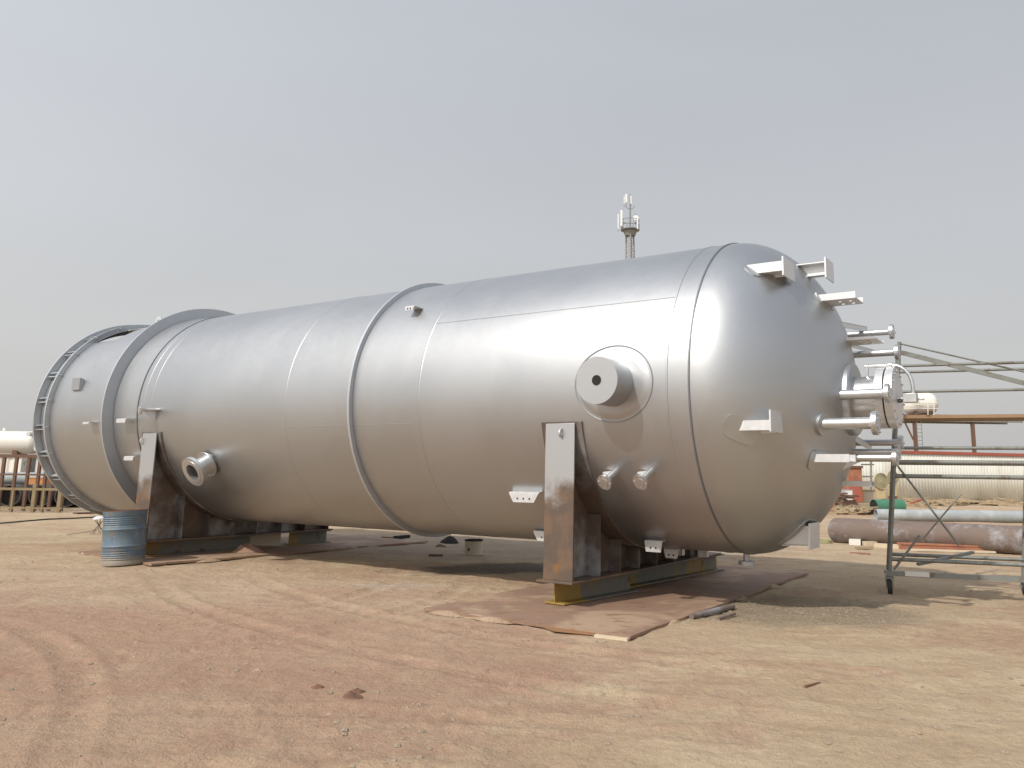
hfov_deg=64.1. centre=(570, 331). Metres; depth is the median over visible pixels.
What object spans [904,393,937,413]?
white tank
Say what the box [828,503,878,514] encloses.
scrap heap
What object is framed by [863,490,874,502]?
cream crate
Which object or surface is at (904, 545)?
steel channel
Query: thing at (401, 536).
steel offcut
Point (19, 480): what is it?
grey pipe
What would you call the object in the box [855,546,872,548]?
timber block
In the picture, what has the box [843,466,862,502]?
orange cabinet
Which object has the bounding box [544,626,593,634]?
rust strip
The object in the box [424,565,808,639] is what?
steel plate
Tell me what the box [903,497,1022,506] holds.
scrap heap
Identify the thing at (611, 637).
timber offcut
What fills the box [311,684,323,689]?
dirt clod
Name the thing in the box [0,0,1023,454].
sky
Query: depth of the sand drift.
10.04 m
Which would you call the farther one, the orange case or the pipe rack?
the orange case
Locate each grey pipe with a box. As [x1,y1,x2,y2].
[0,472,43,483]
[874,509,1022,522]
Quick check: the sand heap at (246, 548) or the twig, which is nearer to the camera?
the twig
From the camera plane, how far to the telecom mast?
98.05 m
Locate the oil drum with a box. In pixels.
[100,509,147,566]
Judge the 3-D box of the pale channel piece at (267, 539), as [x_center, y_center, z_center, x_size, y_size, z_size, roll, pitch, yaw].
[-6.914,4.665,18.277,0.780,0.275,0.062,4,-10,-20]
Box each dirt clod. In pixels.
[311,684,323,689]
[342,693,363,699]
[351,688,365,693]
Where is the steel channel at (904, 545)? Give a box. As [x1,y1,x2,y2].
[897,542,985,550]
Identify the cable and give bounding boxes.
[0,516,95,523]
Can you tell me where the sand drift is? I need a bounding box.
[196,545,779,624]
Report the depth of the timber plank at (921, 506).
39.08 m
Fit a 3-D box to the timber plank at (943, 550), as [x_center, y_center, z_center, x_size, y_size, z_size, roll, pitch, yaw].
[9.061,5.241,19.433,1.954,0.040,0.180,-1,-10,10]
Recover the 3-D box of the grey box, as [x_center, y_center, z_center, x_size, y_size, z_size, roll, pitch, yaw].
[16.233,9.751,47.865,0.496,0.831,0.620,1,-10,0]
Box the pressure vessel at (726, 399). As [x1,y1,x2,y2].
[32,243,924,565]
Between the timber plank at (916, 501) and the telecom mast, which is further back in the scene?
the telecom mast
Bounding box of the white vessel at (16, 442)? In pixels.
[0,428,35,471]
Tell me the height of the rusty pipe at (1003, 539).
0.660 m
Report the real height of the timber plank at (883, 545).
0.090 m
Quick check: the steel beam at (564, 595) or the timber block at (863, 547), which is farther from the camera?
the timber block at (863, 547)
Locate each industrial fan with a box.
[872,473,887,498]
[885,471,898,498]
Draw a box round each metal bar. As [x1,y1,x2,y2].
[689,604,734,618]
[717,612,735,619]
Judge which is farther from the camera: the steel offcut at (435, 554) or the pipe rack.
the pipe rack
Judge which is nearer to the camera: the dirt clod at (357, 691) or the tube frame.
the dirt clod at (357, 691)
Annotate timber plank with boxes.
[874,543,898,548]
[906,504,936,508]
[907,548,995,552]
[909,498,922,503]
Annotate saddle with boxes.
[135,432,332,542]
[536,421,720,584]
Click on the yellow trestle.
(32, 507)
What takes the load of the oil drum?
on the ground
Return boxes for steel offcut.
[73,512,94,513]
[393,535,409,538]
[428,554,442,555]
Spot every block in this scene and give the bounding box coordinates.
[820,539,831,542]
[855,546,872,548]
[862,541,876,545]
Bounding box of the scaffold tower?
[884,342,1023,593]
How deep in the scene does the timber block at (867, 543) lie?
20.79 m
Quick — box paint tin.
[464,539,482,555]
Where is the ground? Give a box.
[0,502,1023,767]
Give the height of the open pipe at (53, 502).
0.880 m
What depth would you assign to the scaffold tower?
12.43 m
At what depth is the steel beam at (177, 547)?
16.62 m
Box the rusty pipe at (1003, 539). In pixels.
[828,518,1021,554]
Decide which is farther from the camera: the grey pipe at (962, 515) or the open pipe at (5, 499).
the open pipe at (5, 499)
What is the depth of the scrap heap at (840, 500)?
42.30 m
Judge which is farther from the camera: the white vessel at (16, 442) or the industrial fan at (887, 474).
the industrial fan at (887, 474)
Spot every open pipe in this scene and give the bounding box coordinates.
[1,484,48,505]
[28,485,56,506]
[54,491,76,506]
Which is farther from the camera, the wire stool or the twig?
the wire stool
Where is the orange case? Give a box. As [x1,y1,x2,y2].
[29,477,49,483]
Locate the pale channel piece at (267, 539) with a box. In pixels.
[250,533,281,545]
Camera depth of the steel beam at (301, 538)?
18.99 m
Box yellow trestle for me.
[0,484,62,512]
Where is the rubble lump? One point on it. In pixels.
(450, 539)
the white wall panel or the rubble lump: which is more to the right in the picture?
the rubble lump
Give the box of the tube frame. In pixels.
[861,462,873,489]
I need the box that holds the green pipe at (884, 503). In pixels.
[869,499,905,510]
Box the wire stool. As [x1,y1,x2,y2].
[67,516,102,534]
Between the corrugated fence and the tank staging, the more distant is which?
the tank staging
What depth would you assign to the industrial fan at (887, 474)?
50.12 m
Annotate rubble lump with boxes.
[440,535,458,542]
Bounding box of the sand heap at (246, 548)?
[231,543,263,552]
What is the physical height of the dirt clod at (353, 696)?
0.046 m
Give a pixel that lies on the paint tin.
(473, 547)
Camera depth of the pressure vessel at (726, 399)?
11.95 m
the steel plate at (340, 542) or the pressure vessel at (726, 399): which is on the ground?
the steel plate at (340, 542)
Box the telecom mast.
[618,194,639,258]
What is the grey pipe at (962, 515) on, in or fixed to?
on the ground
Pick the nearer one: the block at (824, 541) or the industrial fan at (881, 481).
the block at (824, 541)
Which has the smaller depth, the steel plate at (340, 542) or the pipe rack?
the steel plate at (340, 542)
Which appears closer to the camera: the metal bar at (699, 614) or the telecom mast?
the metal bar at (699, 614)
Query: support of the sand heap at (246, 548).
on the steel plate at (340, 542)
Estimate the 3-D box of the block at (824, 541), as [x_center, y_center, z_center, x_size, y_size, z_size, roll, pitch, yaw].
[6.667,5.537,21.471,0.404,0.073,0.464,1,-10,0]
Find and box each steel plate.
[79,534,427,565]
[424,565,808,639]
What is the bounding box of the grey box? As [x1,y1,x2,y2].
[841,490,852,501]
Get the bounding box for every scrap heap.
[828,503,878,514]
[835,493,860,505]
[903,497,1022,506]
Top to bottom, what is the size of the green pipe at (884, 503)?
0.680 m
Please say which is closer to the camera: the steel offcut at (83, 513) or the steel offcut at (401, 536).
the steel offcut at (401, 536)
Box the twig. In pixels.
[804,682,820,686]
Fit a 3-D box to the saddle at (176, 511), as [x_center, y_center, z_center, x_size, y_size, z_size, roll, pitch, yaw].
[-7.118,3.358,17.732,0.640,2.099,4.684,-5,-12,32]
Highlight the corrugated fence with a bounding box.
[842,450,1023,502]
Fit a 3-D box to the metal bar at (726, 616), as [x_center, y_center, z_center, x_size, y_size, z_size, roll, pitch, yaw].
[1.935,3.542,10.125,0.035,0.036,0.500,-6,-12,35]
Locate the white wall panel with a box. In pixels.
[0,457,43,471]
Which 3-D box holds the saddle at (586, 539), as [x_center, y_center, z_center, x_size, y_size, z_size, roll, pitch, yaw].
[1.137,2.627,12.882,0.640,2.099,5.104,-5,-12,32]
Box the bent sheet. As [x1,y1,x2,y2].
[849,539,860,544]
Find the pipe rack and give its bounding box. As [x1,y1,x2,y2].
[0,454,63,510]
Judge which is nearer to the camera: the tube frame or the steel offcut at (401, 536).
the steel offcut at (401, 536)
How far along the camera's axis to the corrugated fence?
57.17 m
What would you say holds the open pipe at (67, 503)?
on the ground
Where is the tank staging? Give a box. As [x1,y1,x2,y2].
[903,408,1022,451]
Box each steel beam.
[145,535,254,556]
[284,530,330,544]
[545,571,638,605]
[630,554,724,587]
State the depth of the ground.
7.48 m
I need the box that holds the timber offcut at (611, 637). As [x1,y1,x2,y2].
[594,634,628,640]

